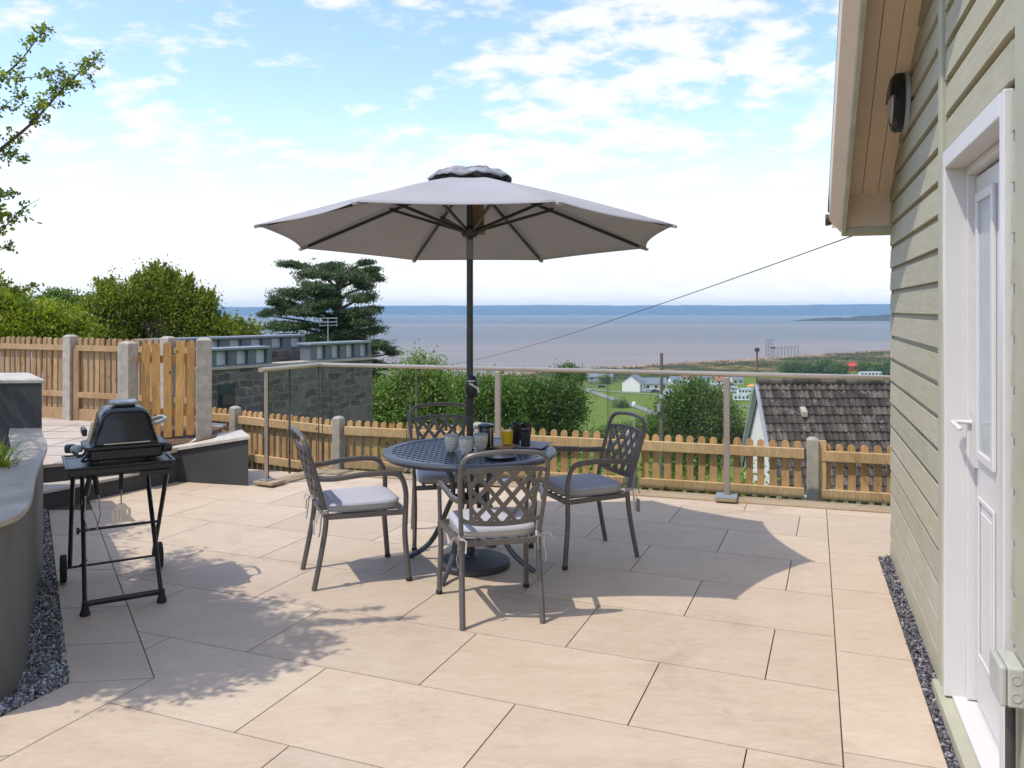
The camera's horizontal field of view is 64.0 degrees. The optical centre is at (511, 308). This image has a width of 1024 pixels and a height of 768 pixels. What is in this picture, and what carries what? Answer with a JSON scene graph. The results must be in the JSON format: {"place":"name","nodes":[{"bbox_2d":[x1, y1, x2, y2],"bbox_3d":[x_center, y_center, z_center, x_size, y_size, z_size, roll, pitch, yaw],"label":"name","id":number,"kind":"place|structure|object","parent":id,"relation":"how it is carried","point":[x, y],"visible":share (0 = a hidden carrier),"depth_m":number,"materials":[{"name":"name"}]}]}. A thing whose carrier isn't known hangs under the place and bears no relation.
{"place":"outdoors","nodes":[
{"label":"outdoors","id":0,"kind":"place"},
{"bbox_2d":[0,315,890,389],"bbox_3d":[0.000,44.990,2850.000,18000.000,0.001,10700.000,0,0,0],"label":"sea","id":1,"kind":"structure","parent":0,"point":[628,340],"depth_m":1294.47,"materials":[{"name":"liquid"}]},
{"bbox_2d":[765,339,792,356],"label":"jetty","id":2,"kind":"object","parent":1,"relation":"in","point":[771,347],"visible":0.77,"depth_m":771.28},
{"bbox_2d":[0,0,890,306],"label":"sky","id":3,"kind":"structure","parent":0,"point":[203,123],"materials":[{"name":"blue"}]},
{"bbox_2d":[0,469,947,767],"bbox_3d":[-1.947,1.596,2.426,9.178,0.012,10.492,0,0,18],"label":"patio","id":4,"kind":"structure","parent":0,"point":[258,653],"depth_m":3.88,"materials":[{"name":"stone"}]},
{"bbox_2d":[43,466,139,509],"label":"garden steps","id":5,"kind":"structure","parent":4,"relation":"on","point":[56,487],"depth_m":6.82,"materials":[{"name":"stone"}]},
{"bbox_2d":[60,452,175,616],"bbox_3d":[-2.235,1.213,4.646,0.550,0.750,0.744,0,0,-31],"label":"grill cart","id":6,"kind":"object","parent":4,"relation":"on","point":[146,467],"visible":0.96,"depth_m":4.51,"materials":[{"name":"black metal"}]},
{"bbox_2d":[83,475,101,531],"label":"grill tongs","id":7,"kind":"object","parent":6,"relation":"hanging from","point":[89,479],"visible":0.88,"depth_m":4.42,"materials":[{"name":"silver metal"}]},
{"bbox_2d":[64,399,171,463],"bbox_3d":[-2.215,0.676,4.612,0.537,0.321,0.335,0,0,-31],"label":"portable grill","id":8,"kind":"object","parent":6,"relation":"on","point":[120,429],"visible":1,"depth_m":4.51,"materials":[{"name":"black metal"}]},
{"bbox_2d":[111,473,130,523],"bbox_3d":[-2.135,1.029,4.479,0.094,0.274,0.042,0,0,-13],"label":"grill spatula","id":9,"kind":"object","parent":6,"relation":"hanging from","point":[121,506],"visible":0.98,"depth_m":4.48,"materials":[{"name":"silver metal"}]},
{"bbox_2d":[134,426,249,490],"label":"retaining wall","id":10,"kind":"structure","parent":4,"relation":"on","point":[217,457],"depth_m":7.47,"materials":[{"name":"stone"}]},
{"bbox_2d":[118,338,211,439],"bbox_3d":[-3.240,0.832,7.676,0.824,1.117,0.167,0,0,-13],"label":"picket fence","id":11,"kind":"object","parent":10,"relation":"on","point":[129,359],"visible":0.72,"depth_m":7.67,"materials":[{"name":"wood"},{"name":"concrete"}]},
{"bbox_2d":[290,426,411,590],"bbox_3d":[-0.983,1.141,4.910,0.650,0.901,0.540,0,0,-23],"label":"garden chair","id":12,"kind":"object","parent":4,"relation":"on","point":[360,502],"visible":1,"depth_m":4.78,"materials":[{"name":"metal"}]},
{"bbox_2d":[405,402,489,550],"bbox_3d":[-0.467,1.141,5.751,0.540,0.901,0.650,0,0,-13],"label":"garden chair","id":13,"kind":"object","parent":4,"relation":"on","point":[423,477],"visible":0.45,"depth_m":5.91,"materials":[{"name":"metal"}]},
{"bbox_2d":[254,165,676,576],"bbox_3d":[-0.262,0.354,5.100,2.384,2.469,2.380,0,0,0],"label":"garden umbrella","id":14,"kind":"object","parent":4,"relation":"on","point":[469,214],"visible":1,"depth_m":5.26,"materials":[{"name":"grey fabric"}]},
{"bbox_2d":[382,436,556,586],"bbox_3d":[-0.262,1.238,5.100,1.078,0.729,1.078,0,0,0],"label":"garden table","id":15,"kind":"object","parent":4,"relation":"on","point":[431,454],"visible":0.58,"depth_m":4.94,"materials":[{"name":"metal"}]},
{"bbox_2d":[445,433,457,451],"bbox_3d":[-0.371,0.821,5.035,0.087,0.102,0.087,0,0,0],"label":"speckled cup","id":16,"kind":"object","parent":15,"relation":"on","point":[451,442],"visible":1,"depth_m":5.00,"materials":[{"name":"white ceramic"}]},
{"bbox_2d":[459,436,472,454],"bbox_3d":[-0.277,0.821,4.931,0.087,0.102,0.087,0,0,-29],"label":"speckled cup","id":17,"kind":"object","parent":15,"relation":"on","point":[465,444],"visible":0.99,"depth_m":4.90,"materials":[{"name":"white ceramic"}]},
{"bbox_2d":[474,433,487,450],"bbox_3d":[-0.192,0.821,5.071,0.087,0.102,0.087,0,0,27],"label":"speckled cup","id":18,"kind":"object","parent":15,"relation":"on","point":[480,440],"visible":1,"depth_m":5.04,"materials":[{"name":"white ceramic"}]},
{"bbox_2d":[473,423,493,448],"bbox_3d":[-0.178,0.769,5.166,0.134,0.205,0.104,0,0,14],"label":"coffee press","id":19,"kind":"object","parent":15,"relation":"on","point":[488,428],"visible":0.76,"depth_m":5.13,"materials":[{"name":"silver metal"}]},
{"bbox_2d":[484,454,515,459],"bbox_3d":[-0.070,0.866,4.815,0.190,0.012,0.190,0,0,0],"label":"round plate","id":20,"kind":"object","parent":15,"relation":"on","point":[503,457],"visible":0.77,"depth_m":4.79,"materials":[{"name":"white ceramic"}]},
{"bbox_2d":[494,439,551,448],"bbox_3d":[0.035,0.869,5.285,0.400,0.006,0.250,0,0,18],"label":"placemat","id":21,"kind":"object","parent":15,"relation":"on","point":[537,444],"visible":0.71,"depth_m":5.24,"materials":[{"name":"grey"}]},
{"bbox_2d":[493,443,516,448],"bbox_3d":[-0.051,0.866,5.181,0.160,0.012,0.160,0,0,0],"label":"serving board","id":22,"kind":"object","parent":21,"relation":"on","point":[502,446],"visible":0.87,"depth_m":5.13,"materials":[{"name":"brown wood"}]},
{"bbox_2d":[501,429,513,444],"bbox_3d":[-0.031,0.800,5.181,0.082,0.119,0.082,0,0,0],"label":"juice glass","id":23,"kind":"object","parent":22,"relation":"on","point":[507,437],"visible":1,"depth_m":5.15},
{"bbox_2d":[511,422,531,444],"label":"binoculars","id":24,"kind":"object","parent":21,"relation":"on","point":[517,427],"visible":0.63,"depth_m":5.24,"materials":[{"name":"black plastic"}]},
{"bbox_2d":[521,428,529,446],"bbox_3d":[0.085,0.809,5.165,0.060,0.112,0.032,0,0,-12],"label":"black case","id":25,"kind":"object","parent":21,"relation":"on","point":[525,437],"visible":1,"depth_m":5.15,"materials":[{"name":"plastic"}]},
{"bbox_2d":[436,449,552,629],"bbox_3d":[-0.095,1.141,4.334,0.540,0.901,0.650,0,0,-13],"label":"garden chair","id":26,"kind":"object","parent":4,"relation":"on","point":[516,522],"visible":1,"depth_m":4.13,"materials":[{"name":"metal"}]},
{"bbox_2d":[274,468,890,513],"bbox_3d":[0.782,1.682,6.855,6.227,0.216,0.831,0,0,18],"label":"timber edging","id":27,"kind":"object","parent":4,"relation":"on","point":[294,477],"visible":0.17,"depth_m":6.83,"materials":[{"name":"brown wood"}]},
{"bbox_2d":[253,362,890,502],"bbox_3d":[0.829,1.051,7.160,6.283,1.052,0.845,0,0,10],"label":"glass balustrade","id":28,"kind":"object","parent":27,"relation":"on","point":[726,495],"visible":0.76,"depth_m":7.34,"materials":[{"name":"metal"}]},
{"bbox_2d":[415,369,417,422],"bbox_3d":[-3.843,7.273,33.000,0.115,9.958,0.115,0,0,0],"label":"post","id":29,"kind":"object","parent":28,"relation":"attached to","point":[416,390],"visible":0.19,"depth_m":32.98,"materials":[{"name":"grey metal"}]},
{"bbox_2d":[528,411,646,569],"bbox_3d":[0.508,1.141,5.353,0.650,0.901,0.540,0,0,-23],"label":"garden chair","id":30,"kind":"object","parent":4,"relation":"on","point":[597,487],"visible":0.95,"depth_m":5.24,"materials":[{"name":"metal"}]},
{"bbox_2d":[825,0,1023,767],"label":"house","id":31,"kind":"structure","parent":4,"relation":"on","point":[935,192],"depth_m":3.23,"materials":[{"name":"wood"}]},
{"bbox_2d":[448,236,852,364],"bbox_3d":[-0.746,0.893,19.310,0.007,2.809,28.073,0,0,-13],"label":"overhead cable","id":32,"kind":"object","parent":31,"relation":"attached to","point":[695,291],"visible":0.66,"depth_m":7.73,"materials":[{"name":"plastic"}]},
{"bbox_2d":[886,71,910,133],"bbox_3d":[2.108,-1.140,4.496,0.100,0.360,0.360,0,0,19],"label":"wall light","id":33,"kind":"object","parent":31,"relation":"attached to","point":[898,100],"visible":0.92,"depth_m":4.37,"materials":[{"name":"black metal"}]},
{"bbox_2d":[951,162,998,745],"bbox_3d":[1.635,0.501,2.789,0.135,2.022,0.852,0,0,19],"label":"door","id":34,"kind":"structure","parent":31,"relation":"in","point":[984,422],"depth_m":2.98,"materials":[{"name":"white plastic"}]},
{"bbox_2d":[990,649,1023,767],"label":"junction box","id":35,"kind":"object","parent":31,"relation":"attached to","point":[1006,677],"visible":1,"depth_m":2.15,"materials":[{"name":"plastic"}]},
{"bbox_2d":[1,521,953,767],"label":"gravel bed","id":36,"kind":"object","parent":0,"point":[36,693],"visible":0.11,"depth_m":3.65,"materials":[{"name":"grey gravel"}]},
{"bbox_2d":[0,428,46,701],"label":"planter wall","id":37,"kind":"structure","parent":36,"relation":"on","point":[21,525],"depth_m":3.60,"materials":[{"name":"grey stone"}]},
{"bbox_2d":[0,434,29,467],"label":"strap leaf plant","id":38,"kind":"object","parent":37,"relation":"on","point":[4,462],"visible":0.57,"depth_m":4.42,"materials":[{"name":"green plant"}]},
{"bbox_2d":[0,436,36,457],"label":"strap leaf plant","id":39,"kind":"object","parent":37,"relation":"on","point":[2,447],"visible":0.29,"depth_m":4.85,"materials":[{"name":"green plant"}]},
{"bbox_2d":[0,21,106,294],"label":"hawthorn tree","id":40,"kind":"object","parent":37,"relation":"on","point":[44,104],"visible":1,"depth_m":3.50,"materials":[{"name":"green plant"}]},
{"bbox_2d":[0,508,69,716],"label":"slate gravel","id":41,"kind":"structure","parent":36,"relation":"on","point":[50,666],"depth_m":3.84,"materials":[{"name":"grey gravel"}]},
{"bbox_2d":[878,555,959,767],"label":"slate gravel","id":42,"kind":"structure","parent":36,"relation":"on","point":[902,610],"depth_m":3.80,"materials":[{"name":"grey gravel"}]},
{"bbox_2d":[217,304,890,315],"bbox_3d":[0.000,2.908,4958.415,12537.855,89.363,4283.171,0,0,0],"label":"hills","id":43,"kind":"structure","parent":0,"point":[844,310],"depth_m":6144.24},
{"bbox_2d":[581,389,657,415],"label":"path","id":44,"kind":"structure","parent":0,"point":[645,409],"depth_m":360.08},
{"bbox_2d":[378,350,890,494],"bbox_3d":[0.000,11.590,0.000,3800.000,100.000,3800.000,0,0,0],"label":"ground","id":45,"kind":"structure","parent":0,"point":[599,411],"depth_m":421.39,"materials":[{"name":"green plant"}]},
{"bbox_2d":[0,283,84,355],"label":"dark tree","id":46,"kind":"object","parent":45,"relation":"on","point":[54,292],"visible":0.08,"depth_m":25.77,"materials":[{"name":"green plant"}]},
{"bbox_2d":[0,268,113,405],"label":"leafy tree","id":47,"kind":"object","parent":45,"relation":"on","point":[20,316],"visible":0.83,"depth_m":14.81,"materials":[{"name":"green plant"}]},
{"bbox_2d":[67,253,274,345],"bbox_3d":[-9.344,4.388,21.371,5.737,11.738,4.168,0,0,41],"label":"evergreen tree","id":48,"kind":"object","parent":45,"relation":"on","point":[154,300],"visible":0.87,"depth_m":20.77,"materials":[{"name":"green plant"}]},
{"bbox_2d":[58,334,374,471],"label":"stone house","id":49,"kind":"structure","parent":45,"relation":"on","point":[237,375],"depth_m":18.43,"materials":[{"name":"stone"}]},
{"bbox_2d":[218,384,234,423],"bbox_3d":[-5.819,1.940,16.698,0.050,0.800,0.370,0,0,36],"label":"window","id":50,"kind":"structure","parent":49,"relation":"in","point":[229,388],"depth_m":16.68,"materials":[{"name":"black glass"}]},
{"bbox_2d":[319,318,337,341],"bbox_3d":[-4.298,0.524,19.200,0.422,0.650,0.240,0,0,0],"label":"tv aerial","id":51,"kind":"object","parent":49,"relation":"on","point":[328,325],"visible":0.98,"depth_m":19.19,"materials":[{"name":"grey metal"}]},
{"bbox_2d":[253,258,402,388],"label":"cedar tree","id":52,"kind":"object","parent":45,"relation":"on","point":[351,322],"visible":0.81,"depth_m":48.54,"materials":[{"name":"green plant"}]},
{"bbox_2d":[373,339,465,455],"bbox_3d":[-4.513,6.997,35.996,5.257,11.397,4.704,0,0,39],"label":"leafy tree","id":53,"kind":"object","parent":45,"relation":"on","point":[434,385],"visible":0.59,"depth_m":35.42,"materials":[{"name":"green plant"}]},
{"bbox_2d":[354,413,485,478],"bbox_3d":[-1.060,3.638,10.585,2.616,4.589,1.851,0,0,0],"label":"hedge shrub","id":54,"kind":"object","parent":45,"relation":"on","point":[388,446],"depth_m":10.54,"materials":[{"name":"green plant"}]},
{"bbox_2d":[444,362,541,434],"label":"bushy tree","id":55,"kind":"object","parent":45,"relation":"on","point":[484,405],"visible":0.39,"depth_m":45.17,"materials":[{"name":"green plant"}]},
{"bbox_2d":[195,406,890,505],"bbox_3d":[-0.351,1.952,8.193,9.495,1.677,0.579,0,0,22],"label":"picket fence","id":56,"kind":"object","parent":45,"relation":"on","point":[821,456],"visible":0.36,"depth_m":7.52,"materials":[{"name":"wood"}]},
{"bbox_2d":[507,366,597,468],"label":"bushy tree","id":57,"kind":"object","parent":45,"relation":"on","point":[559,407],"visible":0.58,"depth_m":47.22,"materials":[{"name":"green plant"}]},
{"bbox_2d":[544,359,591,467],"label":"bushy tree","id":58,"kind":"object","parent":45,"relation":"on","point":[571,365],"visible":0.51,"depth_m":139.20,"materials":[{"name":"green plant"}]},
{"bbox_2d":[557,451,624,482],"bbox_3d":[0.340,3.586,10.225,2.768,3.891,1.914,0,0,0],"label":"hedge shrub","id":59,"kind":"object","parent":45,"relation":"on","point":[559,460],"depth_m":10.07,"materials":[{"name":"green plant"}]},
{"bbox_2d":[587,373,612,381],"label":"terrace house","id":60,"kind":"structure","parent":45,"relation":"on","point":[592,377],"depth_m":459.55,"materials":[{"name":"stone"}]},
{"bbox_2d":[597,373,614,383],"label":"field bush","id":61,"kind":"object","parent":45,"relation":"on","point":[604,379],"visible":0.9,"depth_m":444.34,"materials":[{"name":"green plant"}]},
{"bbox_2d":[582,413,657,458],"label":"garden shrub","id":62,"kind":"object","parent":45,"relation":"on","point":[602,429],"visible":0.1,"depth_m":74.70,"materials":[{"name":"green plant"}]},
{"bbox_2d":[608,396,631,407],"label":"field bush","id":63,"kind":"object","parent":45,"relation":"on","point":[622,403],"visible":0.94,"depth_m":328.23,"materials":[{"name":"green plant"}]},
{"bbox_2d":[560,451,697,491],"bbox_3d":[1.407,3.319,9.697,2.564,3.606,1.921,0,0,-23],"label":"hedge shrub","id":64,"kind":"object","parent":45,"relation":"on","point":[638,471],"visible":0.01,"depth_m":9.76,"materials":[{"name":"green plant"}]},
{"bbox_2d":[632,402,635,426],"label":"street lamp","id":65,"kind":"object","parent":45,"relation":"on","point":[633,404],"visible":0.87,"depth_m":54.96,"materials":[{"name":"metal"}]},
{"bbox_2d":[622,374,646,391],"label":"white house","id":66,"kind":"structure","parent":45,"relation":"on","point":[635,383],"depth_m":398.84,"materials":[{"name":"paint"}]},
{"bbox_2d":[643,377,667,389],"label":"long building","id":67,"kind":"structure","parent":45,"relation":"on","point":[652,383],"depth_m":407.60,"materials":[{"name":"white paint"}]},
{"bbox_2d":[657,353,663,490],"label":"utility pole","id":68,"kind":"object","parent":45,"relation":"on","point":[660,410],"visible":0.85,"depth_m":44.91,"materials":[{"name":"brown wood"}]},
{"bbox_2d":[667,376,682,384],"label":"seaside cottage","id":69,"kind":"structure","parent":45,"relation":"on","point":[672,379],"depth_m":437.79,"materials":[{"name":"white paint"}]},
{"bbox_2d":[466,349,890,382],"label":"dune scrub","id":70,"kind":"object","parent":45,"relation":"on","point":[852,355],"visible":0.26,"depth_m":633.41,"materials":[{"name":"green plant"}]},
{"bbox_2d":[632,365,748,480],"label":"round tree","id":71,"kind":"object","parent":45,"relation":"on","point":[693,409],"visible":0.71,"depth_m":59.12,"materials":[{"name":"green plant"}]},
{"bbox_2d":[697,376,711,382],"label":"seaside cottage","id":72,"kind":"structure","parent":45,"relation":"on","point":[705,378],"depth_m":448.74,"materials":[{"name":"white paint"}]},
{"bbox_2d":[714,376,727,384],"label":"seaside cottage","id":73,"kind":"structure","parent":45,"relation":"on","point":[720,379],"depth_m":430.89,"materials":[{"name":"white paint"}]},
{"bbox_2d":[637,459,806,499],"bbox_3d":[2.503,3.253,9.526,2.232,3.167,2.106,0,0,0],"label":"hedge shrub","id":74,"kind":"object","parent":45,"relation":"on","point":[719,472],"depth_m":9.69,"materials":[{"name":"green plant"}]},
{"bbox_2d":[722,386,737,391],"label":"caravan","id":75,"kind":"object","parent":45,"relation":"on","point":[733,388],"visible":0.51,"depth_m":391.12,"materials":[{"name":"paint"}]},
{"bbox_2d":[730,377,743,384],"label":"seaside cottage","id":76,"kind":"structure","parent":45,"relation":"on","point":[738,380],"depth_m":433.83,"materials":[{"name":"white paint"}]},
{"bbox_2d":[733,394,748,400],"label":"caravan","id":77,"kind":"object","parent":45,"relation":"on","point":[742,397],"visible":0.79,"depth_m":348.68,"materials":[{"name":"paint"}]},
{"bbox_2d":[736,388,750,393],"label":"caravan","id":78,"kind":"object","parent":45,"relation":"on","point":[745,390],"visible":0.97,"depth_m":379.41,"materials":[{"name":"paint"}]},
{"bbox_2d":[755,345,762,378],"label":"utility pole","id":79,"kind":"object","parent":45,"relation":"on","point":[756,349],"visible":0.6,"depth_m":59.93,"materials":[{"name":"wood"}]},
{"bbox_2d":[776,357,806,372],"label":"scrub tree","id":80,"kind":"object","parent":45,"relation":"on","point":[786,368],"visible":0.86,"depth_m":499.31,"materials":[{"name":"green plant"}]},
{"bbox_2d":[792,360,817,373],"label":"scrub tree","id":81,"kind":"object","parent":45,"relation":"on","point":[808,368],"visible":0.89,"depth_m":496.05,"materials":[{"name":"green plant"}]},
{"bbox_2d":[741,378,890,505],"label":"tiled house","id":82,"kind":"structure","parent":45,"relation":"on","point":[844,413],"depth_m":25.36,"materials":[{"name":"white paint"}]},
{"bbox_2d":[812,355,834,373],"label":"scrub tree","id":83,"kind":"object","parent":45,"relation":"on","point":[821,364],"visible":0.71,"depth_m":495.01,"materials":[{"name":"green plant"}]},
{"bbox_2d":[823,358,854,373],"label":"scrub tree","id":84,"kind":"object","parent":45,"relation":"on","point":[837,368],"visible":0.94,"depth_m":486.68,"materials":[{"name":"green plant"}]},
{"bbox_2d":[846,363,859,370],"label":"red building","id":85,"kind":"structure","parent":45,"relation":"on","point":[852,367],"depth_m":531.02,"materials":[{"name":"paint"}]},
{"bbox_2d":[853,358,877,372],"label":"scrub tree","id":86,"kind":"object","parent":45,"relation":"on","point":[864,365],"visible":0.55,"depth_m":514.90,"materials":[{"name":"green plant"}]},
{"bbox_2d":[858,371,881,374],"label":"caravan","id":87,"kind":"object","parent":45,"relation":"on","point":[869,372],"visible":0.81,"depth_m":483.06,"materials":[{"name":"paint"}]},
{"bbox_2d":[868,356,890,374],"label":"scrub tree","id":88,"kind":"object","parent":45,"relation":"on","point":[885,368],"visible":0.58,"depth_m":488.59,"materials":[{"name":"green plant"}]},
{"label":"terrace base","id":89,"kind":"structure","parent":45,"relation":"on","visible":0},
{"bbox_2d":[42,418,226,467],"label":"terrace","id":90,"kind":"structure","parent":89,"relation":"on","point":[55,452],"depth_m":8.28,"materials":[{"name":"stone"}]},
{"bbox_2d":[0,373,44,447],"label":"planter","id":91,"kind":"object","parent":90,"relation":"on","point":[20,400],"visible":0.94,"depth_m":5.85,"materials":[{"name":"stone"}]},
{"bbox_2d":[0,335,186,425],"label":"picket fence","id":92,"kind":"object","parent":90,"relation":"on","point":[65,361],"visible":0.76,"depth_m":9.47,"materials":[{"name":"wood"}]},
{"bbox_2d":[42,419,234,463],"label":"terrace joints","id":93,"kind":"object","parent":90,"relation":"on","point":[87,435],"visible":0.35,"depth_m":8.60,"materials":[{"name":"concrete"}]},
{"bbox_2d":[581,387,748,406],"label":"road","id":94,"kind":"structure","parent":0,"point":[631,392],"depth_m":392.37,"materials":[{"name":"grey asphalt"}]},
{"bbox_2d":[793,314,890,320],"bbox_3d":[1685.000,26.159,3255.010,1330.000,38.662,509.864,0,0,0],"label":"headland","id":95,"kind":"structure","parent":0,"point":[885,317],"depth_m":3101.17,"materials":[{"name":"grey"}]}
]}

